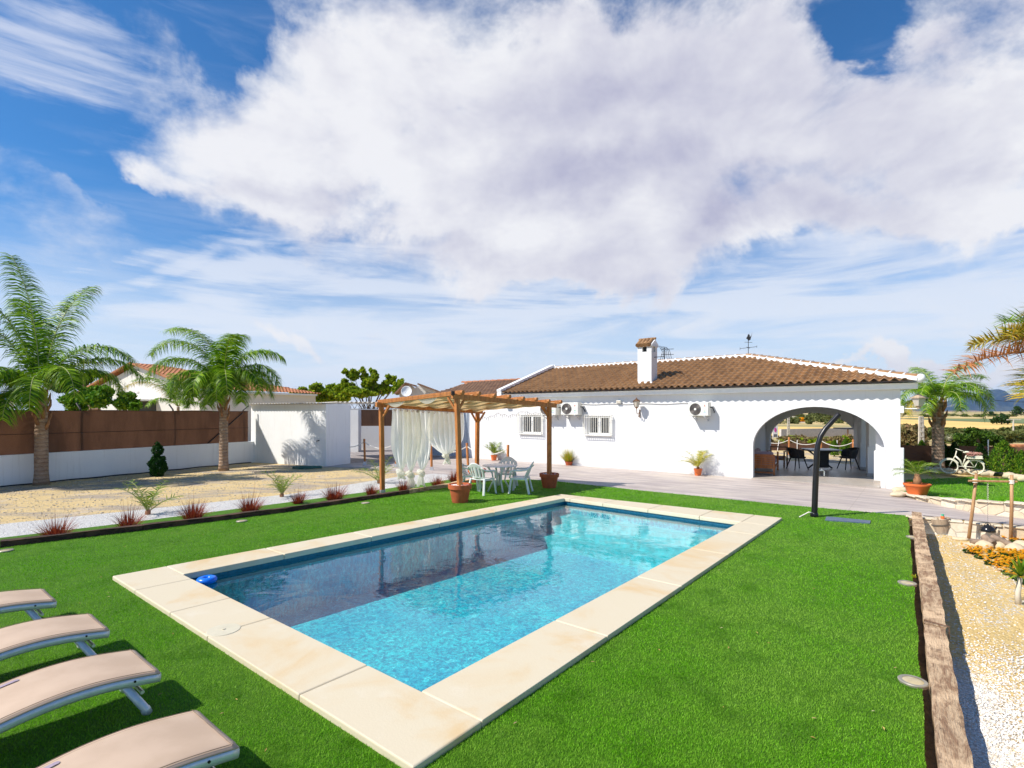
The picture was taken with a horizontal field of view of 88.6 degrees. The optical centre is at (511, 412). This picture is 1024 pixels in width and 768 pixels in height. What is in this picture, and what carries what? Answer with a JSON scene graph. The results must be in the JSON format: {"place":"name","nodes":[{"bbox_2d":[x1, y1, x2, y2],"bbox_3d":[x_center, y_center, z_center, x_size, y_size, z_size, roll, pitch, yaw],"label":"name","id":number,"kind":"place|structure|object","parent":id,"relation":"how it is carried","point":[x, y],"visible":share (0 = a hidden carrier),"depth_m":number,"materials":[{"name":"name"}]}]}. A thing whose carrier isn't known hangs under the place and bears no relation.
{"place":"outdoors","nodes":[
{"label":"outdoors","id":0,"kind":"place"},
{"bbox_2d":[108,496,153,526],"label":"red grass","id":1,"kind":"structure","parent":0,"point":[129,522],"depth_m":9.96,"materials":[{"name":"red plant"}]},
{"bbox_2d":[76,362,319,440],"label":"neighbour house","id":2,"kind":"structure","parent":0,"point":[145,394],"depth_m":34.40,"materials":[{"name":"white paint"}]},
{"bbox_2d":[0,462,417,526],"bbox_3d":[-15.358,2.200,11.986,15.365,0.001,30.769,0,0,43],"label":"sandy garden ground","id":3,"kind":"structure","parent":0,"point":[42,502],"depth_m":15.25,"materials":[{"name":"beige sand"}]},
{"bbox_2d":[0,252,147,485],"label":"palm tree","id":4,"kind":"object","parent":3,"relation":"on","point":[39,367],"visible":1,"depth_m":15.95,"materials":[{"name":"green plant"}]},
{"bbox_2d":[0,462,250,486],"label":"curb","id":5,"kind":"structure","parent":3,"relation":"on","point":[117,475],"depth_m":17.99,"materials":[{"name":"grey concrete"}]},
{"bbox_2d":[0,441,253,486],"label":"garden wall","id":6,"kind":"structure","parent":3,"relation":"on","point":[16,469],"depth_m":18.18,"materials":[{"name":"white paint"}]},
{"bbox_2d":[0,403,248,454],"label":"netting fence","id":7,"kind":"object","parent":6,"relation":"on","point":[81,430],"visible":0.86,"depth_m":18.45,"materials":[{"name":"brown fabric"}]},
{"bbox_2d":[146,441,168,476],"bbox_3d":[-12.273,1.603,18.165,0.622,1.298,0.625,0,0,0],"label":"topiary shrub","id":8,"kind":"object","parent":3,"relation":"on","point":[157,459],"visible":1,"depth_m":18.05,"materials":[{"name":"green plant"}]},
{"bbox_2d":[141,326,285,470],"bbox_3d":[-11.427,-0.577,20.133,5.349,5.554,3.979,0,0,0],"label":"palm tree","id":9,"kind":"object","parent":3,"relation":"on","point":[219,380],"visible":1,"depth_m":19.53,"materials":[{"name":"green plant"}]},
{"bbox_2d":[247,402,355,466],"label":"shed","id":10,"kind":"structure","parent":3,"relation":"on","point":[289,433],"depth_m":22.25,"materials":[{"name":"white paint"}]},
{"bbox_2d":[318,401,413,409],"bbox_3d":[-6.007,-0.321,25.350,8.201,0.358,4.048,0,0,-16],"label":"carport","id":11,"kind":"object","parent":10,"relation":"attached to","point":[362,403],"visible":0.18,"depth_m":23.58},
{"bbox_2d":[0,480,450,539],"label":"planting bed","id":12,"kind":"object","parent":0,"point":[281,505],"visible":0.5,"depth_m":11.62,"materials":[{"name":"brown soil"}]},
{"bbox_2d":[21,505,86,535],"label":"red grass","id":13,"kind":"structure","parent":12,"relation":"on","point":[54,529],"depth_m":9.15,"materials":[{"name":"red plant"}]},
{"bbox_2d":[0,524,142,547],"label":"railway sleeper","id":14,"kind":"object","parent":12,"relation":"on","point":[58,537],"visible":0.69,"depth_m":9.04,"materials":[{"name":"brown wood"}]},
{"bbox_2d":[166,497,216,518],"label":"red grass","id":15,"kind":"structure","parent":12,"relation":"on","point":[194,513],"depth_m":10.72,"materials":[{"name":"red plant"}]},
{"bbox_2d":[142,507,285,530],"bbox_3d":[-5.926,2.196,10.638,2.586,0.249,0.149,0,0,-43],"label":"railway sleeper","id":16,"kind":"object","parent":12,"relation":"on","point":[163,524],"visible":0.6,"depth_m":10.48,"materials":[{"name":"brown wood"}]},
{"bbox_2d":[284,490,408,511],"bbox_3d":[-3.898,2.196,12.853,0.149,0.248,3.422,0,0,39],"label":"railway sleeper","id":17,"kind":"object","parent":12,"relation":"on","point":[338,501],"visible":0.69,"depth_m":12.60,"materials":[{"name":"brown wood"}]},
{"bbox_2d":[406,483,447,493],"bbox_3d":[-2.355,2.196,14.797,0.146,0.248,1.526,0,0,36],"label":"railway sleeper","id":18,"kind":"object","parent":12,"relation":"on","point":[427,488],"visible":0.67,"depth_m":14.70,"materials":[{"name":"wood"}]},
{"bbox_2d":[375,390,562,492],"bbox_3d":[-1.090,0.824,14.710,2.708,2.752,4.666,0,0,44],"label":"pergola","id":19,"kind":"object","parent":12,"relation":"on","point":[458,402],"visible":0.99,"depth_m":13.99,"materials":[{"name":"brown wood"}]},
{"bbox_2d":[391,409,410,479],"bbox_3d":[-3.043,0.859,14.435,0.287,1.953,0.562,0,0,26],"label":"curtain","id":20,"kind":"object","parent":19,"relation":"hanging from","point":[399,429],"visible":1,"depth_m":14.35,"materials":[{"name":"white fabric"}]},
{"bbox_2d":[403,409,420,488],"bbox_3d":[-2.782,1.008,14.704,0.596,2.214,0.239,0,0,-36],"label":"curtain","id":21,"kind":"object","parent":19,"relation":"hanging from","point":[412,452],"visible":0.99,"depth_m":14.64,"materials":[{"name":"white fabric"}]},
{"bbox_2d":[415,410,430,486],"bbox_3d":[-2.558,1.016,14.970,0.274,2.197,0.616,0,0,23],"label":"curtain","id":22,"kind":"object","parent":19,"relation":"hanging from","point":[424,446],"visible":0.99,"depth_m":14.92,"materials":[{"name":"white fabric"}]},
{"bbox_2d":[429,411,463,464],"bbox_3d":[-1.927,0.740,15.561,1.456,1.597,0.353,0,0,-40],"label":"curtain","id":23,"kind":"object","parent":19,"relation":"hanging from","point":[442,431],"visible":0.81,"depth_m":15.42,"materials":[{"name":"white fabric"}]},
{"bbox_2d":[0,474,456,537],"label":"gravel path","id":24,"kind":"structure","parent":0,"point":[89,519],"depth_m":11.64,"materials":[{"name":"white gravel"}]},
{"bbox_2d":[111,479,185,514],"bbox_3d":[-7.772,1.798,11.253,1.271,0.785,1.160,0,0,-17],"label":"young palm","id":25,"kind":"object","parent":24,"relation":"on","point":[146,500],"visible":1,"depth_m":11.27,"materials":[{"name":"green plant"}]},
{"bbox_2d":[261,470,302,496],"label":"young palm","id":26,"kind":"object","parent":24,"relation":"on","point":[282,487],"visible":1,"depth_m":13.64,"materials":[{"name":"green plant"}]},
{"bbox_2d":[351,457,397,483],"bbox_3d":[-4.219,1.751,16.385,1.436,0.879,1.342,0,0,0],"label":"young palm","id":27,"kind":"object","parent":24,"relation":"on","point":[378,477],"visible":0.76,"depth_m":16.21,"materials":[{"name":"green plant"}]},
{"bbox_2d":[231,485,270,511],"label":"red grass","id":28,"kind":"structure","parent":0,"point":[254,505],"depth_m":11.52,"materials":[{"name":"red plant"}]},
{"bbox_2d":[285,485,310,503],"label":"red grass","id":29,"kind":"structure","parent":0,"point":[297,500],"depth_m":12.59,"materials":[{"name":"plant"}]},
{"bbox_2d":[316,477,349,499],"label":"red grass","id":30,"kind":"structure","parent":0,"point":[332,495],"depth_m":13.04,"materials":[{"name":"red plant"}]},
{"bbox_2d":[350,450,441,462],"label":"paved yard","id":31,"kind":"structure","parent":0,"point":[358,457],"depth_m":26.33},
{"bbox_2d":[350,408,360,451],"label":"yard pillar","id":32,"kind":"structure","parent":31,"relation":"on","point":[355,427],"depth_m":29.34,"materials":[{"name":"white paint"}]},
{"bbox_2d":[0,479,925,767],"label":"lawn","id":33,"kind":"structure","parent":0,"point":[870,711],"depth_m":4.67,"materials":[{"name":"green plant"}]},
{"bbox_2d":[0,588,56,620],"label":"sun lounger","id":34,"kind":"object","parent":33,"relation":"on","point":[28,602],"visible":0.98,"depth_m":5.20,"materials":[{"name":"fabric"}]},
{"bbox_2d":[0,613,109,660],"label":"sun lounger","id":35,"kind":"object","parent":33,"relation":"on","point":[36,634],"visible":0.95,"depth_m":4.42,"materials":[{"name":"fabric"}]},
{"bbox_2d":[0,649,160,733],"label":"sun lounger","id":36,"kind":"object","parent":33,"relation":"on","point":[26,697],"visible":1,"depth_m":3.60,"materials":[{"name":"beige fabric"}]},
{"bbox_2d":[36,710,239,767],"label":"sun lounger","id":37,"kind":"object","parent":33,"relation":"on","point":[193,739],"visible":1,"depth_m":2.89,"materials":[{"name":"fabric"}]},
{"bbox_2d":[113,494,781,767],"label":"swimming pool","id":38,"kind":"structure","parent":33,"relation":"in","point":[422,643],"depth_m":7.62,"materials":[{"name":"blue liquid"}]},
{"label":"water","id":39,"kind":"structure","parent":38,"relation":"in","visible":0},
{"bbox_2d":[196,575,217,584],"bbox_3d":[-4.067,2.232,6.987,0.250,0.099,0.250,0,0,0],"label":"pool float","id":40,"kind":"object","parent":39,"relation":"on","point":[207,579],"visible":0.95,"depth_m":6.92,"materials":[{"name":"blue plastic"}]},
{"bbox_2d":[448,482,471,503],"bbox_3d":[-1.270,1.967,12.800,0.584,0.466,0.584,0,0,0],"label":"plant pot","id":41,"kind":"object","parent":33,"relation":"on","point":[459,493],"visible":0.93,"depth_m":12.60,"materials":[{"name":"ceramic"}]},
{"bbox_2d":[467,463,496,495],"bbox_3d":[-0.830,1.749,14.077,0.624,0.868,0.665,0,0,35],"label":"plastic chair","id":42,"kind":"object","parent":33,"relation":"on","point":[474,467],"visible":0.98,"depth_m":13.91,"materials":[{"name":"white plastic"}]},
{"bbox_2d":[482,463,515,492],"bbox_3d":[-0.360,1.822,14.620,0.930,0.743,0.930,0,0,0],"label":"garden table","id":43,"kind":"object","parent":33,"relation":"on","point":[498,465],"visible":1,"depth_m":14.51,"materials":[{"name":"white plastic"}]},
{"bbox_2d":[495,457,517,487],"bbox_3d":[-0.153,1.749,15.452,0.624,0.868,0.665,0,0,8],"label":"plastic chair","id":44,"kind":"object","parent":33,"relation":"on","point":[508,459],"visible":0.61,"depth_m":15.63,"materials":[{"name":"white plastic"}]},
{"bbox_2d":[508,461,533,494],"bbox_3d":[0.271,1.749,14.309,0.665,0.868,0.624,0,0,12],"label":"plastic chair","id":45,"kind":"object","parent":33,"relation":"on","point":[526,476],"visible":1,"depth_m":14.11,"materials":[{"name":"white plastic"}]},
{"bbox_2d":[539,472,558,488],"bbox_3d":[1.088,1.980,15.304,0.584,0.440,0.584,0,0,0],"label":"plant pot","id":46,"kind":"object","parent":33,"relation":"on","point":[549,481],"visible":0.96,"depth_m":15.11,"materials":[{"name":"ceramic"}]},
{"bbox_2d":[799,413,840,516],"bbox_3d":[6.443,1.091,11.004,0.907,2.188,0.223,0,0,0],"label":"outdoor shower","id":47,"kind":"object","parent":33,"relation":"on","point":[816,459],"visible":1,"depth_m":10.96,"materials":[{"name":"black plastic"}]},
{"bbox_2d":[825,516,870,523],"bbox_3d":[6.759,2.170,10.553,0.761,0.020,0.459,0,0,35],"label":"shower tray","id":48,"kind":"object","parent":33,"relation":"on","point":[838,519],"visible":1,"depth_m":10.52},
{"bbox_2d":[897,674,928,689],"bbox_3d":[3.238,2.171,4.234,0.204,0.033,0.203,0,0,0],"label":"lawn light","id":49,"kind":"object","parent":33,"relation":"on","point":[915,682],"visible":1,"depth_m":4.21,"materials":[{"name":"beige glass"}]},
{"bbox_2d":[0,0,1023,410],"label":"sky","id":50,"kind":"structure","parent":0,"point":[439,195],"materials":[{"name":"blue"}]},
{"bbox_2d":[326,456,1023,525],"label":"patio","id":51,"kind":"structure","parent":0,"point":[867,499],"depth_m":15.43,"materials":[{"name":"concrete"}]},
{"bbox_2d":[484,442,504,460],"bbox_3d":[-0.787,1.746,24.296,1.229,0.908,0.974,0,0,33],"label":"potted cycad","id":52,"kind":"object","parent":51,"relation":"on","point":[494,451],"visible":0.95,"depth_m":24.16,"materials":[{"name":"plant"}]},
{"bbox_2d":[680,450,711,475],"bbox_3d":[6.473,1.734,18.470,1.248,0.933,1.276,0,0,0],"label":"potted cycad","id":53,"kind":"object","parent":51,"relation":"on","point":[697,471],"visible":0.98,"depth_m":18.33,"materials":[{"name":"plant"}]},
{"bbox_2d":[772,450,940,472],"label":"back garden ground","id":54,"kind":"structure","parent":0,"point":[809,457],"depth_m":25.37,"materials":[{"name":"soil"}]},
{"bbox_2d":[771,440,851,450],"bbox_3d":[15.050,1.890,30.773,10.166,0.625,0.045,0,0,5],"label":"net fence","id":55,"kind":"object","parent":54,"relation":"on","point":[799,446],"visible":0.16,"depth_m":30.65,"materials":[{"name":"brown plant"}]},
{"bbox_2d":[901,423,928,444],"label":"dry grass","id":56,"kind":"structure","parent":54,"relation":"on","point":[909,433],"depth_m":27.99,"materials":[{"name":"beige plant"}]},
{"bbox_2d":[918,416,923,443],"bbox_3d":[18.731,1.194,24.000,0.281,2.080,0.075,0,0,0],"label":"concrete pole","id":57,"kind":"object","parent":54,"relation":"on","point":[920,427],"visible":0.5,"depth_m":23.97,"materials":[{"name":"concrete"}]},
{"bbox_2d":[901,362,997,467],"bbox_3d":[15.896,0.114,19.361,4.016,4.073,2.936,0,0,0],"label":"palm tree","id":58,"kind":"object","parent":54,"relation":"on","point":[930,390],"visible":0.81,"depth_m":19.14,"materials":[{"name":"green plant"}]},
{"bbox_2d":[946,442,964,468],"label":"conifer","id":59,"kind":"object","parent":54,"relation":"on","point":[953,446],"visible":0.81,"depth_m":19.63,"materials":[{"name":"green plant"}]},
{"bbox_2d":[901,440,1023,469],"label":"net fence","id":60,"kind":"object","parent":54,"relation":"on","point":[916,453],"visible":0.28,"depth_m":20.12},
{"bbox_2d":[952,426,1004,445],"bbox_3d":[26.637,1.535,30.029,2.886,1.556,1.166,0,0,0],"label":"bush","id":61,"kind":"object","parent":54,"relation":"on","point":[972,436],"visible":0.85,"depth_m":29.87,"materials":[{"name":"green plant"}]},
{"bbox_2d":[971,444,989,469],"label":"conifer","id":62,"kind":"object","parent":54,"relation":"on","point":[981,449],"visible":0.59,"depth_m":18.66,"materials":[{"name":"green plant"}]},
{"bbox_2d":[771,435,1023,529],"bbox_3d":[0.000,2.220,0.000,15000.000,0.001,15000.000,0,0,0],"label":"ground","id":63,"kind":"structure","parent":0,"point":[909,476],"depth_m":18.59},
{"bbox_2d":[46,372,101,393],"bbox_3d":[-33.144,-0.538,40.070,4.326,5.683,1.355,0,0,0],"label":"tree","id":64,"kind":"object","parent":63,"relation":"on","point":[85,383],"visible":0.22,"depth_m":39.83,"materials":[{"name":"green plant"}]},
{"bbox_2d":[56,384,142,410],"bbox_3d":[-21.165,0.392,26.961,4.267,3.834,2.001,0,0,0],"label":"shrub","id":65,"kind":"object","parent":63,"relation":"on","point":[97,396],"visible":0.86,"depth_m":26.77,"materials":[{"name":"green plant"}]},
{"bbox_2d":[123,372,207,410],"bbox_3d":[-16.789,0.081,25.460,4.311,4.238,2.512,0,0,-14],"label":"palm tree","id":66,"kind":"object","parent":63,"relation":"on","point":[158,381],"visible":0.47,"depth_m":25.45,"materials":[{"name":"green plant"}]},
{"bbox_2d":[289,381,350,402],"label":"tree","id":67,"kind":"object","parent":63,"relation":"on","point":[328,393],"visible":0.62,"depth_m":41.53,"materials":[{"name":"green plant"}]},
{"bbox_2d":[333,366,403,408],"bbox_3d":[-10.410,-0.558,37.931,5.310,5.726,1.964,0,0,0],"label":"tree","id":68,"kind":"object","parent":63,"relation":"on","point":[371,386],"visible":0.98,"depth_m":37.89,"materials":[{"name":"green plant"}]},
{"bbox_2d":[361,426,391,449],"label":"yard wall","id":69,"kind":"structure","parent":63,"relation":"on","point":[370,435],"depth_m":31.10,"materials":[{"name":"white paint"}]},
{"bbox_2d":[361,410,425,425],"bbox_3d":[-5.702,0.265,31.380,7.424,1.030,0.060,0,0,-5],"label":"screen panel","id":70,"kind":"object","parent":69,"relation":"on","point":[369,417],"visible":0.06,"depth_m":31.14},
{"bbox_2d":[431,337,925,488],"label":"house","id":71,"kind":"structure","parent":63,"relation":"on","point":[755,400],"depth_m":19.60,"materials":[{"name":"white paint"}]},
{"bbox_2d":[426,410,468,456],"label":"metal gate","id":72,"kind":"structure","parent":71,"relation":"attached to","point":[465,440],"depth_m":25.74,"materials":[{"name":"white metal"}]},
{"bbox_2d":[522,415,540,433],"bbox_3d":[0.907,0.503,23.370,1.100,0.818,0.095,0,0,38],"label":"window","id":73,"kind":"structure","parent":71,"relation":"in","point":[537,420],"depth_m":23.34,"materials":[{"name":"white plastic"}]},
{"bbox_2d":[561,402,584,419],"bbox_3d":[2.536,-0.062,21.676,0.969,0.728,0.453,0,0,38],"label":"air conditioner","id":74,"kind":"object","parent":71,"relation":"attached to","point":[572,408],"visible":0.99,"depth_m":21.52,"materials":[{"name":"metal"}]},
{"bbox_2d":[588,416,609,434],"bbox_3d":[3.561,0.499,21.276,1.022,0.759,0.095,0,0,38],"label":"window","id":75,"kind":"structure","parent":71,"relation":"in","point":[590,420],"depth_m":21.23,"materials":[{"name":"white plastic"}]},
{"bbox_2d":[689,402,714,421],"bbox_3d":[6.669,-0.030,18.413,0.796,0.678,0.453,0,0,38],"label":"air conditioner","id":76,"kind":"object","parent":71,"relation":"attached to","point":[696,409],"visible":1,"depth_m":18.27,"materials":[{"name":"metal"}]},
{"bbox_2d":[754,448,778,474],"bbox_3d":[9.233,1.755,19.202,0.840,0.820,1.960,0,0,30],"label":"garden sofa","id":77,"kind":"object","parent":71,"relation":"on","point":[766,459],"visible":0.73,"depth_m":18.36,"materials":[{"name":"orange wood"}]},
{"bbox_2d":[786,447,808,469],"bbox_3d":[10.920,1.744,20.125,0.660,0.853,0.640,0,0,-5],"label":"rattan chair","id":78,"kind":"object","parent":71,"relation":"on","point":[795,453],"visible":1,"depth_m":19.91,"materials":[{"name":"black wicker"}]},
{"bbox_2d":[800,448,841,468],"bbox_3d":[11.900,1.772,20.228,1.150,0.765,0.900,0,0,6],"label":"dining table","id":79,"kind":"object","parent":71,"relation":"on","point":[824,457],"visible":0.85,"depth_m":20.01,"materials":[{"name":"wicker"}]},
{"bbox_2d":[837,447,859,469],"bbox_3d":[12.910,1.744,20.077,0.660,0.853,0.640,0,0,2],"label":"rattan chair","id":80,"kind":"object","parent":71,"relation":"on","point":[849,453],"visible":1,"depth_m":20.05,"materials":[{"name":"black wicker"}]},
{"bbox_2d":[899,394,927,412],"bbox_3d":[11.430,-0.270,14.945,0.668,0.540,0.386,0,0,62],"label":"wall lantern","id":81,"kind":"object","parent":71,"relation":"attached to","point":[918,400],"depth_m":14.79,"materials":[{"name":"white metal"}]},
{"bbox_2d":[771,433,853,442],"bbox_3d":[21.523,2.095,37.185,11.936,1.373,5.599,0,0,-32],"label":"scrub","id":82,"kind":"object","parent":63,"relation":"on","point":[839,438],"visible":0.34,"depth_m":34.63,"materials":[{"name":"green plant"}]},
{"bbox_2d":[779,413,847,423],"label":"hillside scrub","id":83,"kind":"object","parent":63,"relation":"on","point":[810,418],"visible":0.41,"depth_m":102.56,"materials":[{"name":"green plant"}]},
{"bbox_2d":[931,516,949,533],"bbox_3d":[8.767,2.300,10.720,0.341,0.300,0.341,-8,-3,0],"label":"barrel planter","id":84,"kind":"object","parent":63,"relation":"on","point":[940,526],"visible":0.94,"depth_m":10.60,"materials":[{"name":"beige ceramic"}]},
{"bbox_2d":[893,491,1023,517],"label":"stone wall","id":85,"kind":"structure","parent":63,"relation":"on","point":[1000,508],"depth_m":11.45,"materials":[{"name":"beige stone"}]},
{"bbox_2d":[939,437,984,474],"bbox_3d":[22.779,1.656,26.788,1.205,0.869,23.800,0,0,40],"label":"bicycle","id":86,"kind":"object","parent":63,"relation":"on","point":[973,456],"visible":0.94,"depth_m":17.73,"materials":[{"name":"beige paint"}]},
{"bbox_2d":[906,515,1023,540],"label":"stone wall","id":87,"kind":"structure","parent":63,"relation":"on","point":[958,527],"depth_m":10.39,"materials":[{"name":"beige stone"}]},
{"bbox_2d":[918,413,1017,416],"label":"scrub","id":88,"kind":"object","parent":63,"relation":"on","point":[967,415],"visible":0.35,"depth_m":217.95,"materials":[{"name":"green plant"}]},
{"bbox_2d":[927,424,1023,443],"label":"scrub","id":89,"kind":"object","parent":63,"relation":"on","point":[1016,434],"visible":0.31,"depth_m":38.78,"materials":[{"name":"green plant"}]},
{"bbox_2d":[984,440,1019,472],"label":"conifer","id":90,"kind":"object","parent":63,"relation":"on","point":[1004,458],"visible":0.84,"depth_m":17.66,"materials":[{"name":"green plant"}]},
{"bbox_2d":[1010,449,1023,474],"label":"conifer","id":91,"kind":"object","parent":63,"relation":"on","point":[1020,470],"visible":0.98,"depth_m":17.23,"materials":[{"name":"green plant"}]},
{"bbox_2d":[777,411,1023,429],"bbox_3d":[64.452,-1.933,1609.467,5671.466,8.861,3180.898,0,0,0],"label":"field","id":92,"kind":"structure","parent":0,"point":[844,424],"depth_m":176.91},
{"bbox_2d":[394,382,438,396],"bbox_3d":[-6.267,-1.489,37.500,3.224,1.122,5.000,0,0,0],"label":"white house","id":93,"kind":"structure","parent":92,"relation":"on","point":[420,389],"depth_m":35.99,"materials":[{"name":"paint"}]},
{"bbox_2d":[779,428,853,436],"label":"block wall","id":94,"kind":"structure","parent":92,"relation":"on","point":[831,432],"depth_m":47.41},
{"bbox_2d":[901,419,1023,428],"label":"field","id":95,"kind":"structure","parent":0,"point":[979,425],"depth_m":93.75,"materials":[{"name":"beige plant"}]},
{"bbox_2d":[989,414,1011,423],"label":"bush","id":96,"kind":"object","parent":95,"relation":"on","point":[1002,418],"visible":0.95,"depth_m":94.73,"materials":[{"name":"green plant"}]},
{"bbox_2d":[904,389,1023,411],"bbox_3d":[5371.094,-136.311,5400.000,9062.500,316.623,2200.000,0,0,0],"label":"mountain","id":97,"kind":"structure","parent":0,"point":[1003,404],"depth_m":5522.53,"materials":[{"name":"blue"}]},
{"bbox_2d":[904,476,1023,503],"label":"raised lawn","id":98,"kind":"structure","parent":0,"point":[960,495],"depth_m":14.71,"materials":[{"name":"green plant"}]},
{"bbox_2d":[892,458,945,495],"bbox_3d":[10.650,1.679,13.732,1.094,0.942,1.153,0,0,-25],"label":"potted palm","id":99,"kind":"object","parent":98,"relation":"on","point":[916,486],"visible":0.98,"depth_m":13.61,"materials":[{"name":"plant"}]},
{"bbox_2d":[905,418,1023,423],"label":"green field","id":100,"kind":"structure","parent":0,"point":[980,420],"depth_m":157.68,"materials":[{"name":"plant"}]},
{"bbox_2d":[926,533,1023,767],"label":"gravel bed","id":101,"kind":"object","parent":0,"point":[1007,595],"visible":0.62,"depth_m":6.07,"materials":[{"name":"beige gravel"}]},
{"bbox_2d":[909,526,937,767],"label":"soil","id":102,"kind":"structure","parent":101,"relation":"on","point":[930,753],"depth_m":4.75,"materials":[{"name":"brown soil"}]},
{"bbox_2d":[911,511,931,576],"bbox_3d":[7.085,2.183,9.118,0.183,0.274,4.331,0,0,37],"label":"railway sleeper","id":103,"kind":"object","parent":102,"relation":"on","point":[921,546],"visible":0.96,"depth_m":8.56,"materials":[{"name":"brown wood"}]},
{"bbox_2d":[918,558,946,639],"bbox_3d":[4.941,2.179,6.206,0.186,0.282,2.869,0,0,37],"label":"railway sleeper","id":104,"kind":"object","parent":102,"relation":"on","point":[932,609],"visible":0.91,"depth_m":5.92,"materials":[{"name":"brown wood"}]},
{"bbox_2d":[924,624,972,767],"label":"railway sleeper","id":105,"kind":"object","parent":101,"relation":"on","point":[952,749],"visible":1,"depth_m":3.69,"materials":[{"name":"brown wood"}]},
{"bbox_2d":[941,304,1023,403],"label":"palm tree","id":106,"kind":"object","parent":101,"relation":"on","point":[1014,334],"visible":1,"depth_m":8.30,"materials":[{"name":"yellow plant"}]},
{"bbox_2d":[960,543,1023,584],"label":"marigold","id":107,"kind":"object","parent":101,"relation":"on","point":[1009,558],"depth_m":8.81,"materials":[{"name":"orange plant"}]},
{"bbox_2d":[967,473,1017,540],"bbox_3d":[9.232,1.852,10.111,0.754,1.344,0.154,0,0,24],"label":"pole frame","id":108,"kind":"object","parent":101,"relation":"on","point":[1011,481],"visible":0.88,"depth_m":10.03,"materials":[{"name":"brown wood"}]},
{"bbox_2d":[979,482,996,532],"bbox_3d":[9.170,1.799,10.103,0.267,0.969,0.243,0,0,-39],"label":"kettle","id":109,"kind":"object","parent":108,"relation":"hanging from","point":[987,527],"visible":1,"depth_m":10.06,"materials":[{"name":"metal"}]},
{"bbox_2d":[999,556,1023,604],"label":"yucca","id":110,"kind":"object","parent":101,"relation":"on","point":[1019,569],"visible":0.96,"depth_m":6.59,"materials":[{"name":"plant"}]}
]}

